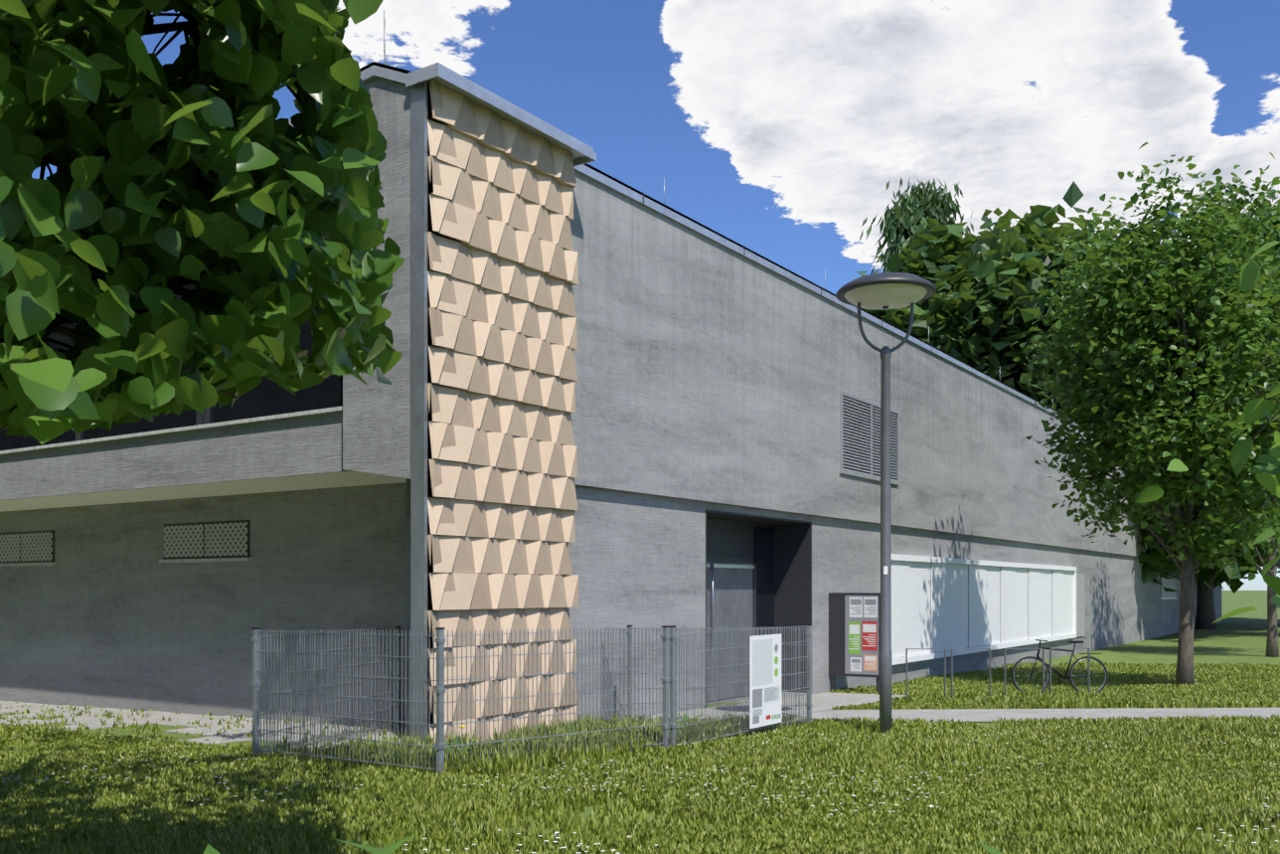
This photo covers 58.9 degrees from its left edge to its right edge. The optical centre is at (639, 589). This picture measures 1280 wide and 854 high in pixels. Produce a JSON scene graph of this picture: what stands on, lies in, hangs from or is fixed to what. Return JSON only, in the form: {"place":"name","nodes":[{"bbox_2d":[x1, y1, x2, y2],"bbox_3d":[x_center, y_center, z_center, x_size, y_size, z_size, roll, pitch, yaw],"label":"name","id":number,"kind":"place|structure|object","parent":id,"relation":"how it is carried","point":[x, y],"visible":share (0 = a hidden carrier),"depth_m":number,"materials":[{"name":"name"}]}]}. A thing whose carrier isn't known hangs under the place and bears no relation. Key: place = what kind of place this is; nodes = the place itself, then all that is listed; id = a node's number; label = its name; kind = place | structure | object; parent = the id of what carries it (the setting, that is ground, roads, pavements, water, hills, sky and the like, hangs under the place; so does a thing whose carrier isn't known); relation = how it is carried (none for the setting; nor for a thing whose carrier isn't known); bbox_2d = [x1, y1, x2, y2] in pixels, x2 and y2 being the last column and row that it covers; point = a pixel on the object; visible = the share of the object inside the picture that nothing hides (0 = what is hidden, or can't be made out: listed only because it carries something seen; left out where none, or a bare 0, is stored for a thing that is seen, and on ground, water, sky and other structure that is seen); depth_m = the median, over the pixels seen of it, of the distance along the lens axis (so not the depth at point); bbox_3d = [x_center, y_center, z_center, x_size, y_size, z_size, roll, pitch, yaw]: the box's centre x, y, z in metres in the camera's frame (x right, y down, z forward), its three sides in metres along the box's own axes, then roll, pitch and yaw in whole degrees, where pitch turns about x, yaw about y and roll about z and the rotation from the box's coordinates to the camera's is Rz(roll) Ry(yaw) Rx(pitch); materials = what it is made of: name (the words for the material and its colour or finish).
{"place":"outdoors","nodes":[
{"label":"outdoors","id":0,"kind":"place"},
{"bbox_2d":[0,61,1092,707],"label":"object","id":1,"kind":"object","parent":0,"point":[769,584],"visible":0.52,"depth_m":17.51,"materials":[{"name":"grey metal"}]},
{"bbox_2d":[0,590,1279,853],"bbox_3d":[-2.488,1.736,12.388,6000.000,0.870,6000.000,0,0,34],"label":"lawn ground","id":2,"kind":"structure","parent":0,"point":[1238,638],"depth_m":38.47,"materials":[{"name":"green plant"}]},
{"bbox_2d":[0,0,404,444],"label":"hazel tree","id":3,"kind":"object","parent":2,"relation":"on","point":[229,196],"visible":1,"depth_m":3.03,"materials":[{"name":"green plant"}]},
{"bbox_2d":[0,700,404,751],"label":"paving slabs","id":4,"kind":"structure","parent":2,"relation":"on","point":[155,717],"depth_m":15.66,"materials":[{"name":"concrete"}]},
{"bbox_2d":[405,62,596,744],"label":"shingled facade tower","id":5,"kind":"structure","parent":2,"relation":"on","point":[494,269],"depth_m":13.07,"materials":[{"name":"beige"}]},
{"bbox_2d":[250,624,812,773],"bbox_3d":[-1.190,1.125,13.434,4.156,1.570,6.264,0,0,34],"label":"fence","id":6,"kind":"object","parent":2,"relation":"on","point":[764,659],"visible":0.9,"depth_m":11.79,"materials":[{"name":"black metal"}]},
{"bbox_2d":[0,76,1221,737],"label":"hall building walls","id":7,"kind":"structure","parent":2,"relation":"on","point":[714,375],"depth_m":17.36,"materials":[{"name":"grey concrete"}]},
{"bbox_2d":[383,10,1093,424],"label":"roof lightning rods","id":8,"kind":"object","parent":7,"relation":"attached to","point":[664,180],"visible":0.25,"depth_m":16.11,"materials":[{"name":"grey metal"}]},
{"bbox_2d":[839,390,899,484],"bbox_3d":[4.714,-3.044,23.162,0.057,1.590,3.060,0,0,34],"label":"louvre vent","id":9,"kind":"object","parent":7,"relation":"attached to","point":[853,471],"visible":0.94,"depth_m":22.85,"materials":[{"name":"grey metal"}]},
{"bbox_2d":[891,553,1176,664],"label":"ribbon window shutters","id":10,"kind":"object","parent":7,"relation":"attached to","point":[948,603],"visible":0.88,"depth_m":29.27,"materials":[{"name":"white paint"}]},
{"bbox_2d":[0,696,1279,853],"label":"lawn daisies","id":11,"kind":"object","parent":2,"relation":"on","point":[644,789],"visible":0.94,"depth_m":9.04,"materials":[{"name":"white plant"}]},
{"bbox_2d":[202,240,1279,853],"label":"leaves","id":12,"kind":"object","parent":2,"relation":"on","point":[1268,475],"visible":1,"depth_m":2.78,"materials":[{"name":"green plant"}]},
{"bbox_2d":[828,592,880,693],"bbox_3d":[4.083,1.041,21.469,1.040,1.960,0.118,0,0,34],"label":"notice board","id":13,"kind":"object","parent":2,"relation":"on","point":[854,632],"visible":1,"depth_m":21.43,"materials":[{"name":"grey metal"}]},
{"bbox_2d":[835,272,936,732],"bbox_3d":[3.031,-0.998,13.996,1.210,5.720,1.210,0,0,34],"label":"street lamp","id":14,"kind":"object","parent":2,"relation":"on","point":[886,290],"visible":0.98,"depth_m":13.94,"materials":[{"name":"grey metal"}]},
{"bbox_2d":[858,176,981,274],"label":"larch tree","id":15,"kind":"object","parent":2,"relation":"on","point":[910,215],"visible":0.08,"depth_m":61.04,"materials":[{"name":"green plant"}]},
{"bbox_2d":[620,690,1279,722],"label":"footpath","id":16,"kind":"structure","parent":2,"relation":"on","point":[824,704],"depth_m":16.82,"materials":[{"name":"grey concrete"}]},
{"bbox_2d":[854,180,1096,394],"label":"tree","id":17,"kind":"object","parent":2,"relation":"on","point":[923,255],"visible":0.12,"depth_m":54.19,"materials":[{"name":"green plant"}]},
{"bbox_2d":[905,647,1089,699],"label":"bicycle stands","id":18,"kind":"object","parent":2,"relation":"on","point":[990,668],"visible":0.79,"depth_m":19.47,"materials":[{"name":"silver metal"}]},
{"bbox_2d":[1011,639,1108,692],"bbox_3d":[7.776,1.445,21.003,1.758,1.029,0.552,0,0,11],"label":"bicycle","id":19,"kind":"object","parent":2,"relation":"on","point":[1046,666],"visible":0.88,"depth_m":21.03,"materials":[{"name":"black"}]},
{"bbox_2d":[921,216,1279,591],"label":"tree","id":20,"kind":"object","parent":2,"relation":"on","point":[1017,311],"visible":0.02,"depth_m":48.93,"materials":[{"name":"green plant"}]},
{"bbox_2d":[1010,142,1279,686],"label":"young lime tree","id":21,"kind":"object","parent":2,"relation":"on","point":[1163,381],"visible":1,"depth_m":21.79,"materials":[{"name":"green plant"}]},
{"bbox_2d":[1162,354,1279,656],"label":"lime tree","id":22,"kind":"object","parent":2,"relation":"on","point":[1272,552],"visible":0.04,"depth_m":36.60,"materials":[{"name":"green plant"}]},
{"bbox_2d":[1194,249,1279,629],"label":"tree","id":23,"kind":"object","parent":2,"relation":"on","point":[1215,576],"depth_m":59.84,"materials":[{"name":"green plant"}]},
{"bbox_2d":[1223,180,1279,574],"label":"tree","id":24,"kind":"object","parent":2,"relation":"on","point":[1267,212],"depth_m":60.88,"materials":[{"name":"green plant"}]},
{"bbox_2d":[1250,501,1279,572],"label":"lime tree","id":25,"kind":"object","parent":2,"relation":"on","point":[1266,550],"depth_m":52.01,"materials":[{"name":"green plant"}]},
{"bbox_2d":[31,0,1279,590],"label":"sky","id":26,"kind":"structure","parent":0,"point":[777,127],"materials":[{"name":"blue"}]},
{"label":"bed soil","id":27,"kind":"structure","parent":0,"visible":0},
{"bbox_2d":[390,711,784,763],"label":"bed weeds","id":28,"kind":"object","parent":27,"relation":"on","point":[547,727],"visible":0.15,"depth_m":12.74,"materials":[{"name":"green plant"}]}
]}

